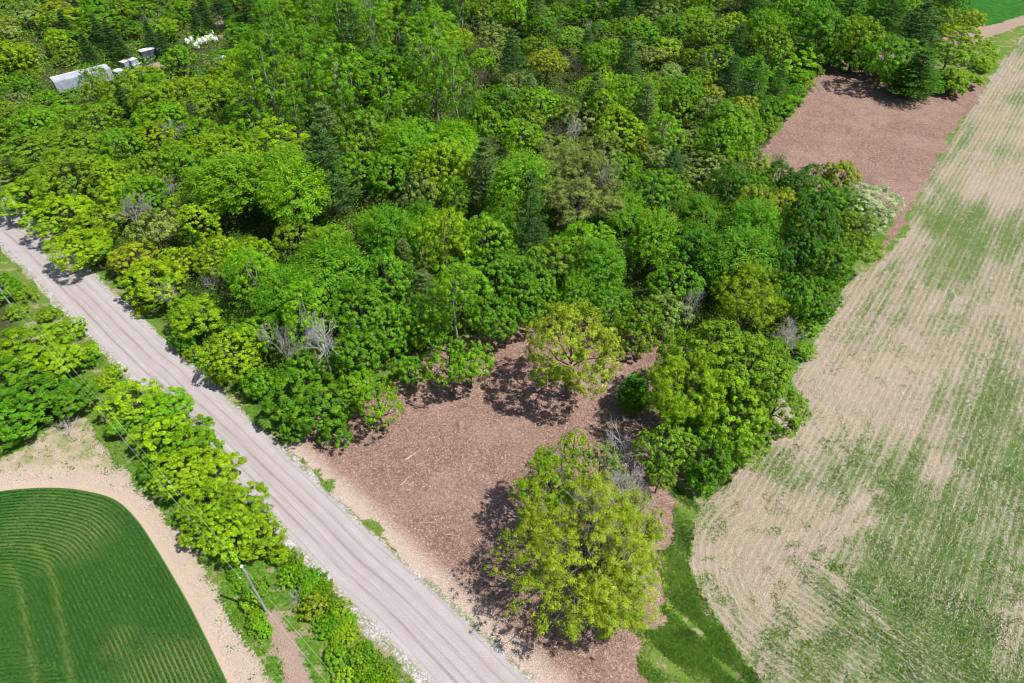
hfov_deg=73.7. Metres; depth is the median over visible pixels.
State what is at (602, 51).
round tree
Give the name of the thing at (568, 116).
shrub
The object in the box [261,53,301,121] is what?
aspen tree
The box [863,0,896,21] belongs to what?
round tree
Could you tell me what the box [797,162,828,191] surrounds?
round tree
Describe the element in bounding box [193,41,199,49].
bulk sack
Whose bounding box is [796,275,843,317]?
round tree
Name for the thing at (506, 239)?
round tree
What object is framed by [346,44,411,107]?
round tree
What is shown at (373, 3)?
aspen tree
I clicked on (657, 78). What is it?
broadleaf tree
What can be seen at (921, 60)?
pine tree
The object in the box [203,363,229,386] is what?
shrub
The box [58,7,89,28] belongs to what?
round tree
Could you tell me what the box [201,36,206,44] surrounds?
bulk sack
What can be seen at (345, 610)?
bush
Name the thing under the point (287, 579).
bush
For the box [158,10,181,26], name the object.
round tree
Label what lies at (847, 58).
shrub
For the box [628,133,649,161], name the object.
round tree
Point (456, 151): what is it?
round tree
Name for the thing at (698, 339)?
round tree
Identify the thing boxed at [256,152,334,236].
maple tree
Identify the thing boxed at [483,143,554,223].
maple tree
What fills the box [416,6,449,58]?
aspen tree
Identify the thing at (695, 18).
broadleaf tree
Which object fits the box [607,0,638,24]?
pine tree
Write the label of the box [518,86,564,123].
round tree
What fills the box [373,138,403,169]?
round tree
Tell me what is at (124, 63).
crate stack
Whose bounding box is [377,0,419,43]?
aspen tree
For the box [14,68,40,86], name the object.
broadleaf tree
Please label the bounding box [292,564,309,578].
bush
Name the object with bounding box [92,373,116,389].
shrub
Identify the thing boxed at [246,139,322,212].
maple tree
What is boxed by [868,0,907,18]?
round tree
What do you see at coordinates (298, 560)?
bush
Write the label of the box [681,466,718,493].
shrub
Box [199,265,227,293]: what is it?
bare shrub
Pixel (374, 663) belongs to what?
bush
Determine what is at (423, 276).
pine tree
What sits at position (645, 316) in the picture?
broadleaf tree
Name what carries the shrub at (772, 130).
on the ground at (290, 656)
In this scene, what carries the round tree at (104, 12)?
on the ground at (290, 656)
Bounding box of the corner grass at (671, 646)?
[636,474,759,682]
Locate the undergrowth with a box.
[0,0,977,439]
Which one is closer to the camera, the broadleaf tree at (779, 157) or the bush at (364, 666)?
the bush at (364, 666)
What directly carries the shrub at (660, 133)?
on the ground at (290, 656)
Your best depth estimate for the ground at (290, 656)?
103.65 m
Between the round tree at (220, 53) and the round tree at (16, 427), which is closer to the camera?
the round tree at (16, 427)
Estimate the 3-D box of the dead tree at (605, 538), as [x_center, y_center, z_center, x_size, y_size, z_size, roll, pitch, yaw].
[8.665,20.060,64.835,4.643,12.434,5.890,5,44,5]
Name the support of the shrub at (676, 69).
on the ground at (290, 656)
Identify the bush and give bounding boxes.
[1,303,28,320]
[14,190,31,200]
[35,307,62,322]
[101,363,127,382]
[217,548,236,566]
[224,556,246,574]
[227,568,243,581]
[231,575,253,592]
[238,584,253,602]
[239,591,262,612]
[245,610,266,634]
[246,605,262,618]
[246,614,262,630]
[250,575,270,596]
[254,621,273,643]
[267,544,288,564]
[272,401,293,412]
[276,566,297,587]
[285,557,304,575]
[287,546,296,560]
[287,552,303,566]
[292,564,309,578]
[292,566,317,588]
[293,588,327,620]
[294,583,316,601]
[295,588,310,601]
[297,577,315,592]
[300,580,311,589]
[305,567,328,592]
[307,586,325,605]
[309,608,325,629]
[309,614,336,639]
[312,572,332,589]
[313,579,328,593]
[313,589,334,607]
[316,612,339,633]
[321,581,333,594]
[322,596,343,614]
[322,613,348,638]
[324,643,348,673]
[328,592,340,606]
[328,596,352,620]
[329,635,341,647]
[331,624,360,649]
[332,621,354,643]
[332,666,358,682]
[335,616,355,635]
[339,611,357,628]
[344,652,355,664]
[348,643,371,669]
[353,640,375,660]
[353,664,376,682]
[354,660,372,677]
[359,643,374,663]
[362,655,381,669]
[364,667,380,682]
[365,656,381,670]
[367,669,383,682]
[376,663,393,682]
[380,675,400,682]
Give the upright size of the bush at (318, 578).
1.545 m
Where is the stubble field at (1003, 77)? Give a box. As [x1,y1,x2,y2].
[690,36,1023,682]
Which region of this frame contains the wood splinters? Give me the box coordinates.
[299,87,960,681]
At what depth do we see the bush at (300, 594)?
66.95 m
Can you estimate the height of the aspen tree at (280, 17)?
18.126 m
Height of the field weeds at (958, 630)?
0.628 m
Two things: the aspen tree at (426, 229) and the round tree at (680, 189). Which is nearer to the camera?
the aspen tree at (426, 229)
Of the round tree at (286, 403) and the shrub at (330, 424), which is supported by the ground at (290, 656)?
the round tree at (286, 403)
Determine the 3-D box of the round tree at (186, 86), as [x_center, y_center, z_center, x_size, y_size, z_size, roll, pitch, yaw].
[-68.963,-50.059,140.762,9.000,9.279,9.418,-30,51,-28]
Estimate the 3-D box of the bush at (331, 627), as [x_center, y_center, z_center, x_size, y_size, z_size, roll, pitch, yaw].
[-17.005,27.061,65.091,2.430,1.724,2.204,-31,52,-29]
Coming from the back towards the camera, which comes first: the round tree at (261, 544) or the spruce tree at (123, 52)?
the spruce tree at (123, 52)
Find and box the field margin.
[0,419,271,682]
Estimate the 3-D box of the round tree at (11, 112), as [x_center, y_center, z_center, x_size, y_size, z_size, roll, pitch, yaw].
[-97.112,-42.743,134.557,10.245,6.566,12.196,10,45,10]
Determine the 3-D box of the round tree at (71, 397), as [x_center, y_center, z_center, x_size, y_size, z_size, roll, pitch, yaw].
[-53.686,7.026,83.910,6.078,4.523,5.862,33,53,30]
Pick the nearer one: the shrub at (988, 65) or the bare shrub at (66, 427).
the bare shrub at (66, 427)
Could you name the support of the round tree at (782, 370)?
on the ground at (290, 656)
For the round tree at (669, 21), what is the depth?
165.78 m
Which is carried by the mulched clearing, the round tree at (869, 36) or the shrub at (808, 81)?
the round tree at (869, 36)
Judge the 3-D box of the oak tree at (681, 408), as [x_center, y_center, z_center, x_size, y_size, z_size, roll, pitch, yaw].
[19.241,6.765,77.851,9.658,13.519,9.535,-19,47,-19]
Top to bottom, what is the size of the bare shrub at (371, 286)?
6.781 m
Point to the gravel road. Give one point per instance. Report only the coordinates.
(434, 636)
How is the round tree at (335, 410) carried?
on the mulched clearing
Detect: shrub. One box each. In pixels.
[0,272,23,301]
[13,284,39,303]
[29,89,58,104]
[38,207,55,218]
[45,316,88,343]
[50,90,81,108]
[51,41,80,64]
[52,412,81,438]
[58,237,78,249]
[66,349,97,372]
[70,89,99,105]
[72,342,100,360]
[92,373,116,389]
[93,92,117,110]
[103,410,139,437]
[117,279,129,287]
[130,304,153,317]
[137,452,166,482]
[167,329,197,350]
[168,317,194,333]
[177,516,215,548]
[181,344,203,361]
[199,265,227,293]
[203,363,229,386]
[229,364,240,377]
[239,366,279,397]
[245,378,269,400]
[266,544,289,565]
[279,411,312,442]
[289,588,311,607]
[317,410,353,448]
[321,188,354,224]
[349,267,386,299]
[465,63,486,92]
[476,63,497,86]
[479,11,497,24]
[481,6,493,12]
[493,33,520,48]
[530,132,559,154]
[532,448,573,481]
[537,132,572,154]
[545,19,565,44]
[545,115,568,136]
[559,27,587,41]
[561,101,605,136]
[566,53,585,87]
[567,96,586,116]
[598,416,658,479]
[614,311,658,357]
[620,474,662,521]
[621,12,656,38]
[641,72,661,81]
[647,119,685,150]
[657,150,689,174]
[659,61,685,77]
[662,22,689,39]
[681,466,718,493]
[694,49,721,73]
[736,140,759,153]
[738,115,766,133]
[749,131,766,143]
[752,70,784,90]
[759,95,796,118]
[759,123,775,136]
[760,114,782,123]
[762,39,824,74]
[765,119,778,132]
[773,102,795,115]
[782,94,804,103]
[786,67,814,83]
[787,86,807,97]
[788,83,805,92]
[795,317,820,335]
[795,343,818,358]
[798,78,818,89]
[802,67,815,76]
[807,63,825,73]
[812,45,842,66]
[813,308,834,322]
[823,273,848,289]
[826,43,853,66]
[828,52,859,72]
[833,268,847,281]
[849,49,879,73]
[860,57,894,78]
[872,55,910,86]
[920,68,945,90]
[924,66,949,82]
[936,76,954,88]
[937,80,967,95]
[939,66,970,90]
[949,69,983,85]
[959,38,999,61]
[972,60,996,72]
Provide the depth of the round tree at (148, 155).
115.57 m
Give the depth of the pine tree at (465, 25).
164.57 m
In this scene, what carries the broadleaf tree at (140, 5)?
on the ground at (290, 656)
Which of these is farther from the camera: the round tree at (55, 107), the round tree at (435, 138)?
the round tree at (55, 107)
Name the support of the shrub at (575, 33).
on the ground at (290, 656)
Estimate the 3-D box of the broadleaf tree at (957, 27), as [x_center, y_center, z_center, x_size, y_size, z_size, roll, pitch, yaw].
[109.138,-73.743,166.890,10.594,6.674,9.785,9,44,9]
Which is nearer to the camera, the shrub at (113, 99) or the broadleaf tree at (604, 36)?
the shrub at (113, 99)
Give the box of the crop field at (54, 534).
[0,488,227,682]
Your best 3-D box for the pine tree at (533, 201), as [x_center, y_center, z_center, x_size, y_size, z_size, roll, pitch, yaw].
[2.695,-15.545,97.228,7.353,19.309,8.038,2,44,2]
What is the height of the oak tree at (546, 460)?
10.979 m
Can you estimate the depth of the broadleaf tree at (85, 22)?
169.11 m
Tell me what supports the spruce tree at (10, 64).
on the ground at (290, 656)
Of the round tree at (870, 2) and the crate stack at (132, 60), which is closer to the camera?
the crate stack at (132, 60)
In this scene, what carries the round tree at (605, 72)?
on the ground at (290, 656)
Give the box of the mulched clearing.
[289,49,987,682]
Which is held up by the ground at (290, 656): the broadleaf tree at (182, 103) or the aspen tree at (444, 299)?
the broadleaf tree at (182, 103)
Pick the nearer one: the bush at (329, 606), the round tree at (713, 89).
the bush at (329, 606)
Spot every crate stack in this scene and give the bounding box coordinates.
[112,68,126,78]
[119,59,131,69]
[128,57,137,67]
[138,48,150,62]
[145,47,157,60]
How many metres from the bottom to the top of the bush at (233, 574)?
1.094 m
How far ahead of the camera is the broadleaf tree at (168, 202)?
111.65 m
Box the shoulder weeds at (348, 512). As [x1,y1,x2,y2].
[10,252,498,682]
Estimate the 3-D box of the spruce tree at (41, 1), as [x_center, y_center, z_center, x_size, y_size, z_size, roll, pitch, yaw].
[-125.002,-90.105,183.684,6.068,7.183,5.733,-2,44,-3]
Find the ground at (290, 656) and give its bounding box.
[0,0,1023,682]
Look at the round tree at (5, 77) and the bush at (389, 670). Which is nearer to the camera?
the bush at (389, 670)
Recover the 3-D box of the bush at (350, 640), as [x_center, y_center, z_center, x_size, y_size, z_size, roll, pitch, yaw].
[-15.720,27.847,64.397,2.577,1.420,2.401,7,44,8]
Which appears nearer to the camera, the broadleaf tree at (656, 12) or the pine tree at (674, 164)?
the pine tree at (674, 164)
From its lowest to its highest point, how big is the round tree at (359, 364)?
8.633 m
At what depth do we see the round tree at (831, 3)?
172.49 m
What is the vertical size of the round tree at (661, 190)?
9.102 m
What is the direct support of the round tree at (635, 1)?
on the ground at (290, 656)
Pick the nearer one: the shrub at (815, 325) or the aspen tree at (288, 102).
the shrub at (815, 325)
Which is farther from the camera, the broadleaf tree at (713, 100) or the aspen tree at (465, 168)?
the broadleaf tree at (713, 100)
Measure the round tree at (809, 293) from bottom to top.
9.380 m
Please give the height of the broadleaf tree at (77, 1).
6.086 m
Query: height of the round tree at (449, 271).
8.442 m
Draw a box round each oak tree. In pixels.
[481,461,673,646]
[506,442,595,528]
[524,297,625,399]
[530,141,628,232]
[533,138,594,208]
[573,562,648,642]
[598,502,669,573]
[638,343,731,433]
[708,253,790,331]
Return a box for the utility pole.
[239,565,267,611]
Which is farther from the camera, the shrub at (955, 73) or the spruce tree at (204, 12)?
the spruce tree at (204, 12)
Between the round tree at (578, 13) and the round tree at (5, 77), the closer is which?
the round tree at (5, 77)
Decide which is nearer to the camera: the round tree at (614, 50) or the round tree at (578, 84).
the round tree at (578, 84)
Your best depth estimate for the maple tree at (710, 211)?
103.62 m
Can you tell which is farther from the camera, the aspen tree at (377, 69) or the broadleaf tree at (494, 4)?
the broadleaf tree at (494, 4)
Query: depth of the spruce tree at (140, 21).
180.30 m
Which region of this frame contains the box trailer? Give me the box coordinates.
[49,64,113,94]
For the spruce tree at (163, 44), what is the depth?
162.06 m
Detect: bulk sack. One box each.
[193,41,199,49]
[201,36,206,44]
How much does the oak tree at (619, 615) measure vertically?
8.783 m
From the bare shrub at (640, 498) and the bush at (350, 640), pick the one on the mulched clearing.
the bare shrub at (640, 498)
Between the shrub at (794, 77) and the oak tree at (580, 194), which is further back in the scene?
the shrub at (794, 77)
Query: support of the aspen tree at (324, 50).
on the ground at (290, 656)
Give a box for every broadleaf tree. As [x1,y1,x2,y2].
[0,0,20,13]
[0,0,42,28]
[0,14,22,43]
[0,100,13,119]
[1,90,31,109]
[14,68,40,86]
[34,10,60,28]
[52,0,81,17]
[55,120,84,137]
[70,20,86,31]
[72,16,116,34]
[76,62,107,90]
[77,74,109,105]
[95,130,120,157]
[98,76,137,107]
[102,0,134,30]
[114,155,157,179]
[122,208,184,253]
[123,0,159,19]
[124,83,148,99]
[136,16,176,37]
[165,189,204,221]
[170,0,197,15]
[175,96,212,124]
[190,89,218,118]
[199,56,225,75]
[231,83,263,113]
[240,54,268,78]
[271,219,317,251]
[328,106,385,178]
[350,377,404,431]
[396,169,438,209]
[421,336,476,396]
[447,340,494,388]
[467,0,502,28]
[470,23,514,61]
[478,17,507,41]
[479,46,502,70]
[480,300,527,348]
[499,69,536,94]
[503,108,546,141]
[506,151,530,163]
[508,38,530,62]
[521,34,555,57]
[524,236,596,293]
[545,93,580,123]
[557,428,591,457]
[568,0,594,16]
[569,439,632,499]
[577,130,626,174]
[596,30,619,48]
[606,17,642,39]
[612,35,648,57]
[622,296,663,345]
[636,44,667,71]
[640,0,680,24]
[641,144,680,171]
[643,289,694,340]
[644,459,678,493]
[645,80,673,101]
[651,74,674,87]
[659,92,697,122]
[660,35,683,51]
[676,128,709,152]
[679,11,712,44]
[681,150,730,190]
[682,48,708,67]
[689,66,717,87]
[690,17,735,57]
[691,3,715,23]
[695,44,735,80]
[695,95,733,118]
[718,0,749,15]
[727,57,752,79]
[727,149,777,182]
[748,22,793,77]
[771,152,788,168]
[836,235,885,271]
[918,38,978,69]
[922,5,961,41]
[938,23,983,48]
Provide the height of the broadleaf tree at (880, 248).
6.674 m
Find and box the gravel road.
[0,184,536,682]
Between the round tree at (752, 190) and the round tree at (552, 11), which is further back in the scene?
the round tree at (552, 11)
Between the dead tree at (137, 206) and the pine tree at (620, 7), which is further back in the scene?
the pine tree at (620, 7)
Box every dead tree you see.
[109,190,152,234]
[154,175,177,204]
[157,121,186,141]
[158,281,179,316]
[255,321,302,363]
[299,311,339,380]
[362,0,374,43]
[370,30,379,55]
[538,482,615,548]
[566,115,584,143]
[584,513,631,573]
[597,160,622,186]
[598,461,644,509]
[681,286,706,328]
[772,315,805,353]
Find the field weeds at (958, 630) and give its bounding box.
[696,37,1023,682]
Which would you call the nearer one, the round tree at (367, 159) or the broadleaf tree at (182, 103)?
the round tree at (367, 159)
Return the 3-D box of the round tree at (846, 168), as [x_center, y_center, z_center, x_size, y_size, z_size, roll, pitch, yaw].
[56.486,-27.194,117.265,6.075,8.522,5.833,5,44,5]
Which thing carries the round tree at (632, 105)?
on the ground at (290, 656)
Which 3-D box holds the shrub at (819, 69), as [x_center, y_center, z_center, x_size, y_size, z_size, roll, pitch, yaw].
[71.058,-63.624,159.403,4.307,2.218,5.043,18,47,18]
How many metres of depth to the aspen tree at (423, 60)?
129.54 m
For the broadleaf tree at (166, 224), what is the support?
on the ground at (290, 656)
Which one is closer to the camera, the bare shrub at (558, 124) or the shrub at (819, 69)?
the bare shrub at (558, 124)
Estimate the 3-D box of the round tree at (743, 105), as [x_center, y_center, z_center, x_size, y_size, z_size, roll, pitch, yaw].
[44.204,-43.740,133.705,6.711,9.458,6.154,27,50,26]
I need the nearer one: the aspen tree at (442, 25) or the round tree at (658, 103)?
the round tree at (658, 103)
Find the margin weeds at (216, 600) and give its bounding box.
[0,423,262,680]
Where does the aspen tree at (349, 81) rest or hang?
on the ground at (290, 656)
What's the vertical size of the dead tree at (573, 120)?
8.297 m
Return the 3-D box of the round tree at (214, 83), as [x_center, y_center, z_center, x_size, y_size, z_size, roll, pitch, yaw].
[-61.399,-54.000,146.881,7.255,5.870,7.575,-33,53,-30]
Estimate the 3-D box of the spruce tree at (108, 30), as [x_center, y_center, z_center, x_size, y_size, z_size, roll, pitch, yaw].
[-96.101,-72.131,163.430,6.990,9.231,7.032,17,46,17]
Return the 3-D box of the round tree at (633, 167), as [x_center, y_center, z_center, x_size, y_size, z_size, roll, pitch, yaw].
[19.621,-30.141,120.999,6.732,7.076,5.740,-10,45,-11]
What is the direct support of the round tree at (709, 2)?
on the ground at (290, 656)
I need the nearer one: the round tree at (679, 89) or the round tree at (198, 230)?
the round tree at (198, 230)
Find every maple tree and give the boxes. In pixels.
[176,149,284,219]
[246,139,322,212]
[248,260,318,335]
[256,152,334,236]
[277,230,375,324]
[304,223,356,258]
[355,199,423,274]
[373,117,429,181]
[405,196,445,257]
[427,115,480,162]
[479,191,526,244]
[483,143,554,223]
[491,160,533,195]
[556,264,598,322]
[564,233,626,295]
[601,185,647,233]
[623,203,683,273]
[673,190,734,245]
[694,223,779,298]
[721,193,787,251]
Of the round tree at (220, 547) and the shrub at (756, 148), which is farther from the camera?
the shrub at (756, 148)
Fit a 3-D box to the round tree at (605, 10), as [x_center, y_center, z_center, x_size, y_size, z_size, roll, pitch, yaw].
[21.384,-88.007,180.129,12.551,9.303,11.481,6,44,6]
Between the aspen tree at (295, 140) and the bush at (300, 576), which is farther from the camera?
the aspen tree at (295, 140)
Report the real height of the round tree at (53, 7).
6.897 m
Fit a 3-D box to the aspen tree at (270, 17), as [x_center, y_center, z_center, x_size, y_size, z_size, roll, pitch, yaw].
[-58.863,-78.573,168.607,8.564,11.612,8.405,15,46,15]
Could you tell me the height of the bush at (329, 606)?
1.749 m
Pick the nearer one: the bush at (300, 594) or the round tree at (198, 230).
the bush at (300, 594)
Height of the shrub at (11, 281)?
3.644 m
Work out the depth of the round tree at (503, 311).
87.57 m
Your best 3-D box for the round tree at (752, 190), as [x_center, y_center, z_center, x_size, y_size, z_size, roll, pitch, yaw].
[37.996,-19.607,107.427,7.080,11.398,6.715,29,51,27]
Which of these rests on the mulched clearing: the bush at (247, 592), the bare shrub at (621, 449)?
the bare shrub at (621, 449)
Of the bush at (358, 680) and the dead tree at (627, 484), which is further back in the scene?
the dead tree at (627, 484)
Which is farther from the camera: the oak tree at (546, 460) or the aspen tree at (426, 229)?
the aspen tree at (426, 229)
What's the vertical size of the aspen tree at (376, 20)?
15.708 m
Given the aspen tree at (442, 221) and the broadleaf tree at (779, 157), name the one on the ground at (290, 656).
the aspen tree at (442, 221)
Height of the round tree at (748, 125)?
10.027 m
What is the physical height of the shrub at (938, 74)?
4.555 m
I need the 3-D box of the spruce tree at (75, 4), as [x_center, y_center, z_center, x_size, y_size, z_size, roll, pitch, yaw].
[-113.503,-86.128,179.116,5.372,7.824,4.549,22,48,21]
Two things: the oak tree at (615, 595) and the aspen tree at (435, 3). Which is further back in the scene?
the aspen tree at (435, 3)
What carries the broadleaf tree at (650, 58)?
on the ground at (290, 656)
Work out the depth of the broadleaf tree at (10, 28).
165.35 m
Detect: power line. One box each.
[2,294,324,679]
[3,286,339,682]
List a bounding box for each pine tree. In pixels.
[66,118,91,148]
[184,98,209,133]
[209,0,237,28]
[234,0,262,26]
[262,29,297,94]
[300,123,363,219]
[306,100,357,171]
[333,0,377,96]
[388,34,423,99]
[392,0,436,70]
[397,268,450,323]
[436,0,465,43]
[457,87,477,124]
[461,23,474,53]
[462,137,499,214]
[466,145,490,180]
[493,29,529,86]
[508,169,554,267]
[512,74,542,109]
[517,0,554,36]
[546,0,566,15]
[572,29,599,71]
[578,72,608,111]
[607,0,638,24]
[610,33,643,87]
[623,82,661,137]
[629,0,660,15]
[643,0,662,18]
[653,147,687,189]
[689,55,710,82]
[711,55,744,99]
[714,23,753,68]
[728,56,774,111]
[736,0,766,30]
[738,0,770,14]
[744,2,768,51]
[763,64,793,102]
[823,0,872,45]
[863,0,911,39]
[877,0,948,66]
[880,46,949,99]
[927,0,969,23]
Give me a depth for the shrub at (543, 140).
129.99 m
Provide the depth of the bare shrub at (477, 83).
150.01 m
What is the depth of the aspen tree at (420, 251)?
96.84 m
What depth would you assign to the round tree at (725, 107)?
128.62 m
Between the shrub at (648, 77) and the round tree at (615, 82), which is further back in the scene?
the shrub at (648, 77)
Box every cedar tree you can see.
[392,238,417,294]
[614,372,652,413]
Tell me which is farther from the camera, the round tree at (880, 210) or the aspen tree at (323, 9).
the aspen tree at (323, 9)
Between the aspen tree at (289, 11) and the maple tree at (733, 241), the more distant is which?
the aspen tree at (289, 11)
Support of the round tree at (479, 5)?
on the ground at (290, 656)
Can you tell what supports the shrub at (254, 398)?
on the ground at (290, 656)
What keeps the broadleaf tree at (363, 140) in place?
on the ground at (290, 656)
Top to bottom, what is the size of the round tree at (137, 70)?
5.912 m
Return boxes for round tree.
[0,14,23,26]
[0,25,20,40]
[0,39,19,60]
[0,43,38,71]
[0,75,17,89]
[0,85,14,107]
[0,103,48,137]
[0,127,82,175]
[0,170,70,216]
[0,323,77,370]
[0,348,47,401]
[0,371,73,423]
[0,391,46,450]
[2,72,36,97]
[5,107,60,146]
[8,41,37,68]
[14,0,34,12]
[18,193,94,241]
[22,146,98,190]
[24,154,97,207]
[30,0,76,27]
[30,342,86,379]
[42,227,110,271]
[43,27,71,55]
[44,103,84,128]
[49,376,99,418]
[50,129,111,170]
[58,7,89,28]
[60,101,125,139]
[61,30,90,48]
[69,201,129,240]
[71,231,113,267]
[76,5,121,34]
[79,0,110,14]
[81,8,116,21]
[81,154,127,193]
[93,170,161,212]
[93,378,163,422]
[95,126,151,168]
[100,2,128,18]
[105,239,160,275]
[112,19,141,38]
[113,174,169,221]
[115,257,188,305]
[116,150,174,192]
[118,116,151,142]
[119,65,168,83]
[126,82,178,121]
[126,412,199,461]
[128,119,177,156]
[130,101,188,138]
[135,73,176,104]
[141,100,160,113]
[141,386,194,426]
[146,441,218,498]
[148,0,166,13]
[152,16,181,40]
[152,76,198,103]
[157,137,190,165]
[157,245,204,274]
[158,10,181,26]
[158,139,206,174]
[159,1,191,24]
[159,45,196,73]
[159,414,224,464]
[167,292,227,341]
[171,200,222,245]
[175,475,247,535]
[178,116,218,142]
[179,445,247,497]
[180,74,220,100]
[188,133,220,158]
[191,233,239,278]
[196,127,259,164]
[197,323,265,382]
[197,500,270,564]
[204,481,273,532]
[206,56,248,87]
[208,76,240,102]
[209,47,242,71]
[211,78,254,107]
[213,123,244,147]
[218,103,247,129]
[218,245,280,296]
[222,22,258,44]
[222,234,281,281]
[223,48,261,81]
[225,12,244,29]
[232,30,263,48]
[232,312,285,357]
[237,513,286,559]
[238,0,270,21]
[261,368,322,425]
[277,346,325,390]
[287,372,356,434]
[328,275,396,344]
[330,327,388,374]
[331,150,384,196]
[336,366,374,411]
[344,107,385,165]
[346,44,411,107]
[346,245,416,306]
[351,208,384,237]
[361,301,413,359]
[366,154,410,205]
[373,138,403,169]
[389,355,426,386]
[395,292,448,350]
[404,125,472,181]
[406,115,444,148]
[409,141,470,208]
[415,11,457,53]
[438,217,475,257]
[439,260,476,308]
[442,27,474,65]
[451,211,519,282]
[455,0,485,22]
[459,246,530,305]
[460,102,504,148]
[464,291,516,345]
[468,47,495,78]
[477,83,524,127]
[480,86,509,113]
[496,0,524,28]
[496,0,535,10]
[496,277,560,332]
[497,0,536,35]
[499,118,543,156]
[507,250,558,315]
[518,3,555,28]
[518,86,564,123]
[522,15,555,49]
[522,45,569,84]
[544,220,615,272]
[549,2,572,28]
[554,26,582,54]
[569,7,591,27]
[569,76,599,101]
[570,0,616,22]
[581,42,613,72]
[586,88,622,120]
[587,19,615,42]
[589,286,633,332]
[591,65,617,79]
[592,103,650,149]
[594,74,621,90]
[595,38,624,68]
[604,0,647,14]
[605,73,643,115]
[607,150,642,181]
[619,78,662,129]
[621,168,687,216]
[622,18,660,57]
[625,15,651,38]
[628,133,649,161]
[631,420,700,476]
[637,84,664,115]
[644,261,706,310]
[648,174,693,206]
[651,37,679,62]
[653,12,688,42]
[654,317,777,403]
[659,74,706,119]
[663,223,724,281]
[664,0,701,14]
[672,84,698,109]
[673,422,743,484]
[681,6,713,30]
[688,22,724,45]
[688,365,772,458]
[693,116,744,169]
[695,84,725,109]
[697,0,724,12]
[701,101,759,147]
[703,164,750,212]
[711,334,793,411]
[712,110,755,157]
[716,11,751,35]
[719,424,772,470]
[723,95,760,120]
[724,34,746,52]
[726,369,811,449]
[730,53,770,92]
[730,183,778,228]
[731,174,774,200]
[745,239,795,288]
[746,7,787,45]
[751,161,772,176]
[758,186,804,234]
[760,160,797,195]
[765,0,792,10]
[765,3,789,27]
[766,10,799,35]
[769,272,827,326]
[772,226,825,277]
[774,0,820,37]
[776,188,844,261]
[777,171,807,202]
[787,3,851,53]
[790,0,831,24]
[794,175,850,224]
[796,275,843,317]
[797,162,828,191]
[802,2,834,42]
[803,237,857,287]
[808,0,848,19]
[818,186,867,221]
[818,209,875,256]
[822,159,862,191]
[830,0,868,14]
[830,181,905,232]
[832,13,885,70]
[851,34,923,89]
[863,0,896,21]
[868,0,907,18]
[890,0,924,34]
[933,0,971,22]
[953,8,987,34]
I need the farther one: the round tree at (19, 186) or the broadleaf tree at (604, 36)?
the broadleaf tree at (604, 36)
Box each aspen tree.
[220,250,285,325]
[221,44,276,125]
[225,103,276,150]
[233,31,300,136]
[241,17,284,65]
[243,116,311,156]
[244,0,296,81]
[249,0,304,68]
[252,4,290,44]
[257,0,299,53]
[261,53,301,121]
[271,0,310,37]
[277,24,321,94]
[277,92,316,149]
[278,279,330,358]
[282,24,323,78]
[285,136,320,162]
[291,0,330,43]
[291,61,337,130]
[293,0,332,31]
[293,44,343,109]
[306,0,343,36]
[307,26,354,95]
[309,39,371,118]
[314,0,372,76]
[320,0,367,55]
[323,0,365,48]
[325,55,372,123]
[330,91,368,144]
[350,0,388,65]
[357,6,397,72]
[363,0,410,45]
[364,65,405,124]
[365,4,424,84]
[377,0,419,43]
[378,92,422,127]
[391,47,432,115]
[392,0,444,44]
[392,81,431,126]
[400,215,441,281]
[402,26,465,123]
[406,8,469,61]
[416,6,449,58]
[416,207,473,275]
[418,0,460,10]
[421,257,481,344]
[422,36,483,121]
[423,40,469,110]
[431,207,475,262]
[437,258,491,326]
[441,175,469,226]
[446,0,478,28]
[452,149,486,203]
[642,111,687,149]
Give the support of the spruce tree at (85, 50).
on the ground at (290, 656)
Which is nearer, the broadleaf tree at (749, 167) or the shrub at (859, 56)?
the broadleaf tree at (749, 167)
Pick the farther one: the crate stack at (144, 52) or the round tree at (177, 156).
the crate stack at (144, 52)
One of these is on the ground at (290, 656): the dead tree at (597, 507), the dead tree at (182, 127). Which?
the dead tree at (182, 127)
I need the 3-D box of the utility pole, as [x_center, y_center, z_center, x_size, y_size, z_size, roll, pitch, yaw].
[-24.185,23.356,63.619,0.790,9.500,0.313,-32,52,-29]
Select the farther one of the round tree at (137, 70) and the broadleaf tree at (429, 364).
the round tree at (137, 70)
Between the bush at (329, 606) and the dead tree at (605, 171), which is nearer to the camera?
the bush at (329, 606)
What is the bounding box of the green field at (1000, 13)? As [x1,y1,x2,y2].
[955,0,1023,29]
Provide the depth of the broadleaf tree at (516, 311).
88.63 m
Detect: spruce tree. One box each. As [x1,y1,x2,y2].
[0,46,24,74]
[38,0,57,20]
[56,10,83,49]
[72,0,82,22]
[77,32,107,67]
[90,14,109,53]
[101,20,127,62]
[112,32,139,67]
[113,82,147,129]
[130,0,155,27]
[142,19,166,59]
[156,27,177,62]
[190,8,212,38]
[194,0,218,23]
[199,0,222,35]
[226,0,239,18]
[239,0,256,35]
[881,64,932,102]
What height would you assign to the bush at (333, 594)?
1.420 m
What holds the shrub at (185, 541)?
on the ground at (290, 656)

